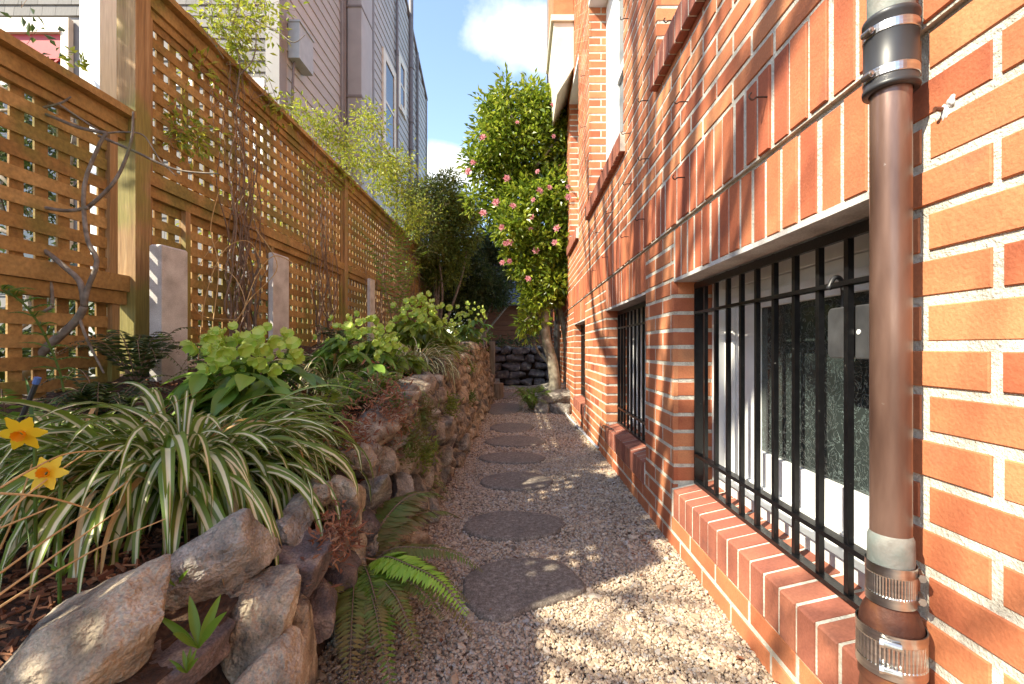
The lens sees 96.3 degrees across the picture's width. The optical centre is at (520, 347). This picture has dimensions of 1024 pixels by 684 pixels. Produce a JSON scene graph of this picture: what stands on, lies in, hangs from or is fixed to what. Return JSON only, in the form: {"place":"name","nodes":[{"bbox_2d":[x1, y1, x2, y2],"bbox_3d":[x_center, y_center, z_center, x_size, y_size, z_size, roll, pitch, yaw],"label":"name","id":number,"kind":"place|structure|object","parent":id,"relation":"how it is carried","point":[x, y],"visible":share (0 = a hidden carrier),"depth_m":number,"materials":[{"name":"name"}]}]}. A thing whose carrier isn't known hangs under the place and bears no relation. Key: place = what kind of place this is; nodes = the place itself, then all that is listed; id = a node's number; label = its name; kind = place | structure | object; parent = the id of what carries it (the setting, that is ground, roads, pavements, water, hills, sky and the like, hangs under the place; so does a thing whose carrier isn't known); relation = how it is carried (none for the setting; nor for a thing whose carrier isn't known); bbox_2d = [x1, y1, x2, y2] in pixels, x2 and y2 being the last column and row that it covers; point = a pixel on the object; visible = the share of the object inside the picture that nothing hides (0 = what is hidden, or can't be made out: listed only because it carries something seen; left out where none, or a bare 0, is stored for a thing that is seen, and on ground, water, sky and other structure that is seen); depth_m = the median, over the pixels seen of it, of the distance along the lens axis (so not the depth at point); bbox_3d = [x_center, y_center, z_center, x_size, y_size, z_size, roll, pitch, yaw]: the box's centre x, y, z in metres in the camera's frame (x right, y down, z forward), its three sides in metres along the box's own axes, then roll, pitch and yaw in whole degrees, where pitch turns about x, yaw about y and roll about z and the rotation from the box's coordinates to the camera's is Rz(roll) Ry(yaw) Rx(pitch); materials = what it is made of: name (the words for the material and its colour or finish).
{"place":"outdoors","nodes":[
{"label":"outdoors","id":0,"kind":"place"},
{"bbox_2d":[0,337,499,683],"bbox_3d":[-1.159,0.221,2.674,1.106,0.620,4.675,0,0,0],"label":"bark mulch","id":1,"kind":"object","parent":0,"point":[49,603],"visible":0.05,"depth_m":0.85,"materials":[{"name":"wood"}]},
{"bbox_2d":[0,417,47,591],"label":"daffodil","id":2,"kind":"object","parent":1,"relation":"on","point":[14,435],"visible":0.94,"depth_m":0.78,"materials":[{"name":"yellow plant"}]},
{"bbox_2d":[17,377,41,421],"bbox_3d":[-1.126,0.121,1.050,0.054,0.110,0.013,0,0,0],"label":"irrigation stake","id":3,"kind":"object","parent":1,"relation":"in","point":[36,381],"visible":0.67,"depth_m":1.05,"materials":[{"name":"black plastic"}]},
{"bbox_2d":[0,284,90,391],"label":"asparagus fern","id":4,"kind":"object","parent":1,"relation":"on","point":[9,290],"visible":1,"depth_m":1.28,"materials":[{"name":"green plant"}]},
{"bbox_2d":[0,389,90,438],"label":"fern","id":5,"kind":"object","parent":1,"relation":"on","point":[8,391],"visible":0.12,"depth_m":1.36,"materials":[{"name":"green plant"}]},
{"bbox_2d":[23,456,68,604],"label":"daffodil","id":6,"kind":"object","parent":1,"relation":"on","point":[51,468],"visible":0.92,"depth_m":0.73,"materials":[{"name":"yellow plant"}]},
{"bbox_2d":[47,556,73,575],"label":"seedling","id":7,"kind":"object","parent":1,"relation":"on","point":[64,570],"visible":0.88,"depth_m":0.78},
{"bbox_2d":[0,28,136,398],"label":"lattice fence","id":8,"kind":"object","parent":1,"relation":"on","point":[40,78],"visible":0.79,"depth_m":1.82,"materials":[{"name":"brown wood"}]},
{"bbox_2d":[0,450,164,607],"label":"dry grass stems","id":9,"kind":"object","parent":1,"relation":"on","point":[21,495],"visible":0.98,"depth_m":0.70,"materials":[{"name":"plant"}]},
{"bbox_2d":[0,401,175,521],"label":"striped plant","id":10,"kind":"object","parent":1,"relation":"on","point":[111,429],"visible":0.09,"depth_m":1.20,"materials":[{"name":"green plant"}]},
{"bbox_2d":[9,369,180,421],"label":"fern","id":11,"kind":"object","parent":1,"relation":"on","point":[83,392],"visible":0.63,"depth_m":1.54,"materials":[{"name":"green plant"}]},
{"bbox_2d":[0,45,218,396],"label":"bare vine","id":12,"kind":"object","parent":1,"relation":"on","point":[71,325],"visible":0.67,"depth_m":1.80,"materials":[{"name":"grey plant"}]},
{"bbox_2d":[57,327,205,385],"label":"fern","id":13,"kind":"object","parent":1,"relation":"on","point":[138,357],"visible":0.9,"depth_m":1.92,"materials":[{"name":"green plant"}]},
{"bbox_2d":[0,377,268,546],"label":"bulb leaves","id":14,"kind":"object","parent":1,"relation":"on","point":[31,411],"visible":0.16,"depth_m":0.91,"materials":[{"name":"green plant"}]},
{"bbox_2d":[149,244,187,383],"bbox_3d":[-1.687,-0.106,2.203,0.056,0.751,0.165,0,0,0],"label":"concrete post","id":15,"kind":"object","parent":1,"relation":"on","point":[168,289],"visible":0.82,"depth_m":2.16,"materials":[{"name":"concrete"}]},
{"bbox_2d":[0,381,373,599],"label":"striped plant","id":16,"kind":"object","parent":1,"relation":"on","point":[169,477],"visible":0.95,"depth_m":0.97,"materials":[{"name":"green plant"}]},
{"bbox_2d":[164,343,250,382],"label":"fern","id":17,"kind":"object","parent":1,"relation":"on","point":[238,358],"visible":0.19,"depth_m":2.17,"materials":[{"name":"green plant"}]},
{"bbox_2d":[153,0,308,359],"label":"climbing vine","id":18,"kind":"object","parent":1,"relation":"on","point":[247,303],"visible":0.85,"depth_m":2.82,"materials":[{"name":"green plant"}]},
{"bbox_2d":[116,0,347,373],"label":"lattice fence","id":19,"kind":"object","parent":1,"relation":"on","point":[144,190],"visible":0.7,"depth_m":2.65,"materials":[{"name":"brown wood"}]},
{"bbox_2d":[160,321,336,434],"bbox_3d":[-1.018,0.135,1.711,0.590,0.464,0.564,0,0,38],"label":"hellebore","id":20,"kind":"object","parent":1,"relation":"on","point":[239,381],"visible":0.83,"depth_m":1.61,"materials":[{"name":"green plant"}]},
{"bbox_2d":[175,419,374,512],"bbox_3d":[-0.781,0.363,1.422,0.614,0.295,0.554,0,0,-37],"label":"striped plant","id":21,"kind":"object","parent":1,"relation":"on","point":[335,445],"visible":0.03,"depth_m":1.43,"materials":[{"name":"green plant"}]},
{"bbox_2d":[268,252,288,357],"bbox_3d":[-1.634,-0.224,3.103,0.030,0.808,0.205,0,0,0],"label":"concrete post","id":22,"kind":"object","parent":1,"relation":"on","point":[278,301],"visible":0.61,"depth_m":3.07,"materials":[{"name":"concrete"}]},
{"bbox_2d":[264,347,321,368],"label":"fern","id":23,"kind":"object","parent":1,"relation":"on","point":[306,357],"visible":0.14,"depth_m":2.54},
{"bbox_2d":[289,387,364,428],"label":"fern","id":24,"kind":"object","parent":1,"relation":"on","point":[340,399],"visible":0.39,"depth_m":1.74,"materials":[{"name":"green plant"}]},
{"bbox_2d":[269,351,393,395],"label":"striped plant","id":25,"kind":"object","parent":1,"relation":"on","point":[322,375],"visible":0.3,"depth_m":2.23,"materials":[{"name":"green plant"}]},
{"bbox_2d":[281,89,392,345],"bbox_3d":[-1.898,-1.294,4.441,1.001,2.572,1.497,0,0,21],"label":"climbing vine","id":26,"kind":"object","parent":1,"relation":"on","point":[321,133],"visible":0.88,"depth_m":4.26,"materials":[{"name":"green plant"}]},
{"bbox_2d":[304,325,373,350],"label":"fern","id":27,"kind":"object","parent":1,"relation":"on","point":[329,335],"visible":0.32,"depth_m":3.53,"materials":[{"name":"green plant"}]},
{"bbox_2d":[299,378,381,420],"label":"fern","id":28,"kind":"object","parent":1,"relation":"on","point":[343,391],"visible":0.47,"depth_m":2.00,"materials":[{"name":"plant"}]},
{"bbox_2d":[302,310,403,388],"bbox_3d":[-0.888,0.017,2.450,0.539,0.432,0.586,0,0,0],"label":"hellebore","id":29,"kind":"object","parent":1,"relation":"on","point":[331,346],"visible":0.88,"depth_m":2.34,"materials":[{"name":"green plant"}]},
{"bbox_2d":[338,176,402,339],"bbox_3d":[-1.847,-0.849,5.843,0.145,1.872,2.254,0,0,0],"label":"lattice fence","id":30,"kind":"object","parent":1,"relation":"on","point":[353,270],"visible":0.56,"depth_m":5.34,"materials":[{"name":"brown wood"}]},
{"bbox_2d":[331,96,447,337],"bbox_3d":[-1.591,-1.471,5.650,1.013,2.818,1.995,0,0,11],"label":"climbing vine","id":31,"kind":"object","parent":30,"relation":"attached to","point":[392,168],"visible":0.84,"depth_m":5.56,"materials":[{"name":"green plant"}]},
{"bbox_2d":[367,278,374,340],"bbox_3d":[-1.622,-0.337,4.980,0.030,0.815,0.160,0,0,0],"label":"concrete post","id":32,"kind":"object","parent":1,"relation":"on","point":[370,296],"visible":0.68,"depth_m":4.91,"materials":[{"name":"concrete"}]},
{"bbox_2d":[342,332,405,348],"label":"fern","id":33,"kind":"object","parent":1,"relation":"on","point":[364,340],"visible":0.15,"depth_m":3.41,"materials":[{"name":"green plant"}]},
{"bbox_2d":[351,221,435,331],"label":"shrub","id":34,"kind":"object","parent":1,"relation":"on","point":[380,275],"visible":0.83,"depth_m":5.17,"materials":[{"name":"plant"}]},
{"bbox_2d":[375,345,432,377],"bbox_3d":[-0.725,0.092,2.719,0.405,0.248,0.430,0,0,0],"label":"hellebore","id":35,"kind":"object","parent":1,"relation":"on","point":[419,363],"visible":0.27,"depth_m":2.67,"materials":[{"name":"green plant"}]},
{"bbox_2d":[397,231,428,331],"bbox_3d":[-1.847,-0.890,8.063,0.145,1.790,2.214,0,0,0],"label":"lattice fence","id":36,"kind":"object","parent":1,"relation":"on","point":[414,264],"visible":0.23,"depth_m":7.70,"materials":[{"name":"brown wood"}]},
{"bbox_2d":[388,171,459,321],"bbox_3d":[-1.558,-1.435,7.616,1.160,2.615,2.338,0,0,0],"label":"climbing vine","id":37,"kind":"object","parent":1,"relation":"on","point":[415,190],"visible":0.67,"depth_m":7.21,"materials":[{"name":"green plant"}]},
{"bbox_2d":[375,336,472,391],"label":"striped plant","id":38,"kind":"object","parent":1,"relation":"on","point":[428,353],"visible":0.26,"depth_m":3.03,"materials":[{"name":"green plant"}]},
{"bbox_2d":[387,290,463,361],"bbox_3d":[-0.765,-0.169,3.714,0.643,0.575,0.659,0,0,0],"label":"hellebore","id":39,"kind":"object","parent":1,"relation":"on","point":[417,330],"visible":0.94,"depth_m":3.60,"materials":[{"name":"green plant"}]},
{"bbox_2d":[397,166,486,326],"bbox_3d":[-1.423,-1.751,8.506,1.928,3.323,1.419,0,0,-33],"label":"evergreen shrub","id":40,"kind":"object","parent":1,"relation":"on","point":[459,228],"visible":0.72,"depth_m":8.31,"materials":[{"name":"green plant"}]},
{"bbox_2d":[434,319,467,350],"bbox_3d":[-0.748,-0.098,4.476,0.418,0.387,0.418,0,0,29],"label":"hellebore","id":41,"kind":"object","parent":1,"relation":"on","point":[453,324],"visible":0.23,"depth_m":4.47,"materials":[{"name":"green plant"}]},
{"bbox_2d":[449,300,492,344],"bbox_3d":[-0.654,-0.280,5.615,0.507,0.596,0.606,0,0,40],"label":"hellebore","id":42,"kind":"object","parent":1,"relation":"on","point":[464,329],"visible":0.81,"depth_m":5.56,"materials":[{"name":"green plant"}]},
{"bbox_2d":[460,321,494,350],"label":"corner shrub","id":43,"kind":"object","parent":1,"relation":"on","point":[489,336],"visible":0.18,"depth_m":7.87,"materials":[{"name":"green plant"}]},
{"bbox_2d":[439,223,539,335],"bbox_3d":[-0.574,-1.448,9.773,1.934,2.965,2.761,0,0,18],"label":"dark shrub","id":44,"kind":"object","parent":1,"relation":"on","point":[487,286],"visible":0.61,"depth_m":9.42,"materials":[{"name":"green plant"}]},
{"bbox_2d":[408,0,546,332],"label":"sky","id":45,"kind":"structure","parent":0,"point":[461,44],"materials":[{"name":"blue"}]},
{"bbox_2d":[488,350,546,384],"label":"terrace","id":46,"kind":"structure","parent":0,"point":[526,371],"depth_m":9.86,"materials":[{"name":"stone"}]},
{"bbox_2d":[475,261,542,349],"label":"garden shed","id":47,"kind":"structure","parent":46,"relation":"on","point":[500,326],"depth_m":12.60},
{"bbox_2d":[495,312,542,348],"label":"terrace plant","id":48,"kind":"object","parent":46,"relation":"on","point":[500,343],"visible":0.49,"depth_m":10.01,"materials":[{"name":"green plant"}]},
{"bbox_2d":[535,392,555,402],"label":"rock","id":49,"kind":"object","parent":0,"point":[544,397],"visible":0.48,"depth_m":5.62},
{"bbox_2d":[316,385,777,683],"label":"gravel path","id":50,"kind":"structure","parent":0,"point":[477,624],"depth_m":1.36,"materials":[{"name":"gravel"}]},
{"bbox_2d":[489,341,494,381],"bbox_3d":[-0.496,0.345,7.960,0.100,0.910,0.120,0,0,0],"label":"timber stake","id":51,"kind":"object","parent":50,"relation":"on","point":[492,356],"visible":0.57,"depth_m":7.90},
{"bbox_2d":[493,382,503,399],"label":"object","id":52,"kind":"object","parent":50,"relation":"on","point":[498,389],"visible":0.35,"depth_m":7.13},
{"bbox_2d":[488,403,522,414],"bbox_3d":[-0.218,0.806,5.990,0.489,0.051,1.126,0,0,0],"label":"stepping stone","id":53,"kind":"object","parent":50,"relation":"on","point":[502,408],"visible":0.76,"depth_m":5.89,"materials":[{"name":"stone"}]},
{"bbox_2d":[501,392,517,398],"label":"stepping stone","id":54,"kind":"object","parent":50,"relation":"on","point":[506,394],"visible":0.44,"depth_m":7.49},
{"bbox_2d":[490,423,533,432],"bbox_3d":[-0.086,0.806,4.546,0.429,0.050,0.535,0,0,0],"label":"stepping stone","id":55,"kind":"object","parent":50,"relation":"on","point":[511,427],"visible":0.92,"depth_m":4.49,"materials":[{"name":"stone"}]},
{"bbox_2d":[479,452,545,464],"bbox_3d":[-0.059,0.806,3.298,0.485,0.051,0.344,0,0,0],"label":"stepping stone","id":56,"kind":"object","parent":50,"relation":"on","point":[513,458],"visible":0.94,"depth_m":3.24,"materials":[{"name":"stone"}]},
{"bbox_2d":[463,511,564,542],"bbox_3d":[-0.026,0.806,2.046,0.452,0.050,0.331,0,0,0],"label":"stepping stone","id":57,"kind":"object","parent":50,"relation":"on","point":[506,526],"visible":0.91,"depth_m":2.01,"materials":[{"name":"stone"}]},
{"bbox_2d":[485,435,546,448],"bbox_3d":[-0.041,0.806,3.889,0.526,0.050,0.449,0,0,0],"label":"stepping stone","id":58,"kind":"object","parent":50,"relation":"on","point":[517,441],"visible":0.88,"depth_m":3.82,"materials":[{"name":"stone"}]},
{"bbox_2d":[455,62,578,390],"bbox_3d":[0.131,-1.465,6.052,2.007,4.400,1.354,0,0,0],"label":"camellia tree","id":59,"kind":"object","parent":50,"relation":"on","point":[516,162],"visible":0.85,"depth_m":5.88,"materials":[{"name":"green plant"}]},
{"bbox_2d":[480,471,553,492],"bbox_3d":[-0.021,0.806,2.731,0.434,0.050,0.374,0,0,0],"label":"stepping stone","id":60,"kind":"object","parent":50,"relation":"on","point":[519,481],"visible":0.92,"depth_m":2.68,"materials":[{"name":"stone"}]},
{"bbox_2d":[495,346,548,385],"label":"stone wall","id":61,"kind":"structure","parent":50,"relation":"on","point":[513,365],"depth_m":9.65,"materials":[{"name":"stone"}]},
{"bbox_2d":[463,558,585,621],"bbox_3d":[-0.008,0.806,1.548,0.417,0.050,0.332,0,0,-30],"label":"stepping stone","id":62,"kind":"object","parent":50,"relation":"on","point":[507,589],"visible":0.94,"depth_m":1.50,"materials":[{"name":"stone"}]},
{"bbox_2d":[506,385,552,411],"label":"fern","id":63,"kind":"object","parent":50,"relation":"on","point":[529,397],"visible":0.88,"depth_m":5.70,"materials":[{"name":"plant"}]},
{"bbox_2d":[527,383,548,392],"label":"rock","id":64,"kind":"object","parent":50,"relation":"on","point":[545,385],"visible":0.41,"depth_m":6.38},
{"bbox_2d":[533,402,548,413],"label":"rock","id":65,"kind":"object","parent":50,"relation":"on","point":[541,407],"visible":0.71,"depth_m":5.58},
{"bbox_2d":[547,389,570,402],"bbox_3d":[0.508,0.609,5.722,0.418,0.163,0.260,0,0,0],"label":"rock","id":66,"kind":"object","parent":50,"relation":"on","point":[561,395],"visible":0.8,"depth_m":5.62,"materials":[{"name":"stone"}]},
{"bbox_2d":[550,403,571,414],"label":"rock","id":67,"kind":"object","parent":50,"relation":"on","point":[559,408],"visible":0.7,"depth_m":5.49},
{"bbox_2d":[565,413,598,448],"bbox_3d":[0.562,0.777,4.824,0.053,0.038,2.552,0,0,-1],"label":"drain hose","id":68,"kind":"object","parent":50,"relation":"on","point":[585,435],"visible":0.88,"depth_m":4.13,"materials":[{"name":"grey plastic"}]},
{"bbox_2d":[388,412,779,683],"bbox_3d":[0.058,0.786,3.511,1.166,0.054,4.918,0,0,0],"label":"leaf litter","id":69,"kind":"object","parent":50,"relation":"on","point":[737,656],"visible":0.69,"depth_m":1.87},
{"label":"neighbour yard","id":70,"kind":"structure","parent":0,"visible":0},
{"bbox_2d":[0,1,77,307],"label":"shrub","id":71,"kind":"object","parent":70,"relation":"on","point":[27,117],"visible":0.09,"depth_m":2.68,"materials":[{"name":"green plant"}]},
{"bbox_2d":[80,0,115,376],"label":"porch post","id":72,"kind":"object","parent":70,"relation":"on","point":[98,33],"depth_m":2.60,"materials":[{"name":"white paint"}]},
{"bbox_2d":[0,247,331,397],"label":"hedge","id":73,"kind":"object","parent":70,"relation":"on","point":[26,352],"visible":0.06,"depth_m":2.51,"materials":[{"name":"green plant"}]},
{"bbox_2d":[0,0,427,374],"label":"grey house","id":74,"kind":"structure","parent":70,"relation":"on","point":[344,54],"depth_m":7.48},
{"bbox_2d":[0,17,72,293],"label":"porch window","id":75,"kind":"structure","parent":74,"relation":"in","point":[13,26],"depth_m":5.97,"materials":[{"name":"beige paint"}]},
{"bbox_2d":[176,78,265,163],"bbox_3d":[-3.972,-2.960,6.002,1.255,1.120,0.035,0,0,0],"label":"side window","id":76,"kind":"structure","parent":74,"relation":"in","point":[258,80],"depth_m":5.99,"materials":[{"name":"white paint"}]},
{"bbox_2d":[382,46,395,158],"bbox_3d":[-2.852,-5.225,10.010,0.055,2.050,0.980,0,0,0],"label":"window","id":77,"kind":"structure","parent":74,"relation":"in","point":[388,72],"depth_m":9.93,"materials":[{"name":"beige paint"}]},
{"bbox_2d":[399,51,405,120],"bbox_3d":[-2.852,-6.300,11.070,0.055,1.300,0.700,0,0,0],"label":"window","id":78,"kind":"structure","parent":74,"relation":"in","point":[402,68],"depth_m":11.09,"materials":[{"name":"beige paint"}]},
{"bbox_2d":[175,143,302,317],"bbox_3d":[-2.588,-0.838,4.555,1.388,2.602,1.172,0,0,0],"label":"shrub","id":79,"kind":"object","parent":70,"relation":"on","point":[200,233],"visible":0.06,"depth_m":4.58,"materials":[{"name":"plant"}]},
{"label":"ground","id":80,"kind":"structure","parent":0,"visible":0},
{"bbox_2d":[0,341,495,683],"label":"stone retaining wall","id":81,"kind":"structure","parent":80,"relation":"on","point":[277,625],"depth_m":0.85,"materials":[{"name":"stone"}]},
{"bbox_2d":[170,648,197,672],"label":"seedling","id":82,"kind":"object","parent":81,"relation":"on","point":[188,661],"visible":1,"depth_m":0.68,"materials":[{"name":"plant"}]},
{"bbox_2d":[162,594,226,648],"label":"seedling","id":83,"kind":"object","parent":81,"relation":"on","point":[211,622],"visible":1,"depth_m":0.70,"materials":[{"name":"plant"}]},
{"bbox_2d":[300,497,373,586],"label":"wall weed","id":84,"kind":"object","parent":81,"relation":"on","point":[332,525],"depth_m":1.06,"materials":[{"name":"brown plant"}]},
{"bbox_2d":[323,396,383,482],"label":"wall weed","id":85,"kind":"object","parent":81,"relation":"on","point":[358,439],"depth_m":1.52,"materials":[{"name":"brown plant"}]},
{"bbox_2d":[327,368,412,397],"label":"fern","id":86,"kind":"object","parent":81,"relation":"on","point":[376,373],"visible":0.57,"depth_m":2.16,"materials":[{"name":"green plant"}]},
{"bbox_2d":[338,354,430,455],"bbox_3d":[-0.535,0.240,1.776,0.364,0.435,0.409,0,0,-35],"label":"wall weed","id":87,"kind":"object","parent":81,"relation":"on","point":[383,398],"depth_m":1.76,"materials":[{"name":"brown plant"}]},
{"bbox_2d":[364,351,424,382],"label":"fern","id":88,"kind":"object","parent":81,"relation":"on","point":[403,358],"visible":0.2,"depth_m":2.59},
{"bbox_2d":[379,384,411,412],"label":"wall weed","id":89,"kind":"object","parent":81,"relation":"on","point":[398,399],"depth_m":1.87,"materials":[{"name":"green plant"}]},
{"bbox_2d":[329,491,482,683],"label":"fern","id":90,"kind":"object","parent":81,"relation":"attached to","point":[381,575],"visible":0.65,"depth_m":1.18,"materials":[{"name":"plant"}]},
{"bbox_2d":[390,406,439,474],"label":"wall weed","id":91,"kind":"object","parent":81,"relation":"attached to","point":[410,444],"depth_m":1.86,"materials":[{"name":"plant"}]},
{"bbox_2d":[415,395,443,433],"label":"wall weed","id":92,"kind":"object","parent":81,"relation":"attached to","point":[424,415],"depth_m":2.21,"materials":[{"name":"plant"}]},
{"bbox_2d":[416,433,442,473],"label":"wall weed","id":93,"kind":"object","parent":81,"relation":"attached to","point":[431,454],"depth_m":2.08,"materials":[{"name":"green plant"}]},
{"bbox_2d":[443,392,463,417],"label":"wall weed","id":94,"kind":"object","parent":81,"relation":"attached to","point":[453,402],"depth_m":2.94,"materials":[{"name":"green plant"}]},
{"bbox_2d":[434,332,480,360],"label":"strappy plant","id":95,"kind":"object","parent":81,"relation":"on","point":[458,343],"visible":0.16,"depth_m":4.33,"materials":[{"name":"green plant"}]},
{"bbox_2d":[468,387,478,406],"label":"wall weed","id":96,"kind":"object","parent":81,"relation":"on","point":[472,397],"depth_m":3.93,"materials":[{"name":"green plant"}]},
{"bbox_2d":[546,0,1023,683],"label":"brick building","id":97,"kind":"structure","parent":80,"relation":"on","point":[784,164],"depth_m":1.13,"materials":[{"name":"orange brick"}]},
{"bbox_2d":[569,56,578,103],"bbox_3d":[0.672,-3.003,5.185,0.151,0.046,0.866,0,0,0],"label":"upper window","id":98,"kind":"structure","parent":97,"relation":"in","point":[574,97],"depth_m":5.28,"materials":[{"name":"white paint"}]},
{"bbox_2d":[581,324,584,397],"bbox_3d":[0.712,0.140,4.795,0.048,0.796,0.900,0,0,0],"label":"window grille","id":99,"kind":"object","parent":97,"relation":"attached to","point":[583,360],"depth_m":5.05,"materials":[{"name":"black metal"}]},
{"bbox_2d":[589,0,623,161],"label":"upper window","id":100,"kind":"structure","parent":97,"relation":"in","point":[614,8],"depth_m":3.70,"materials":[{"name":"white paint"}]},
{"bbox_2d":[617,301,645,444],"bbox_3d":[0.712,0.140,2.760,0.048,0.796,1.030,0,0,0],"label":"window grille","id":101,"kind":"object","parent":97,"relation":"attached to","point":[622,411],"depth_m":2.89,"materials":[{"name":"black metal"}]},
{"bbox_2d":[629,306,645,432],"bbox_3d":[0.805,0.133,2.760,0.110,0.809,1.037,0,0,0],"label":"window","id":102,"kind":"structure","parent":97,"relation":"in","point":[645,306],"depth_m":3.15,"materials":[{"name":"white paint"}]},
{"bbox_2d":[694,219,868,608],"bbox_3d":[0.712,0.140,1.284,0.048,0.796,1.089,0,0,0],"label":"window grille","id":103,"kind":"object","parent":97,"relation":"attached to","point":[846,543],"depth_m":1.23,"materials":[{"name":"black metal"}]},
{"bbox_2d":[826,275,868,358],"bbox_3d":[0.715,-0.070,0.992,0.067,0.187,0.148,0,0,0],"label":"lock box","id":104,"kind":"object","parent":103,"relation":"hanging from","point":[836,332],"visible":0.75,"depth_m":1.01,"materials":[{"name":"grey metal"}]},
{"bbox_2d":[712,233,868,589],"bbox_3d":[0.805,0.133,1.284,0.110,0.809,1.096,0,0,0],"label":"window","id":105,"kind":"structure","parent":97,"relation":"in","point":[834,254],"depth_m":1.32,"materials":[{"name":"glass"}]},
{"bbox_2d":[855,0,928,683],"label":"copper downpipe","id":106,"kind":"object","parent":97,"relation":"attached to","point":[891,639],"visible":1,"depth_m":0.67,"materials":[{"name":"brown metal"}]},
{"bbox_2d":[933,94,955,120],"bbox_3d":[0.609,-0.340,0.655,0.022,0.034,0.023,0,0,0],"label":"wall bolt","id":107,"kind":"object","parent":97,"relation":"attached to","point":[944,109],"depth_m":0.66,"materials":[{"name":"metal"}]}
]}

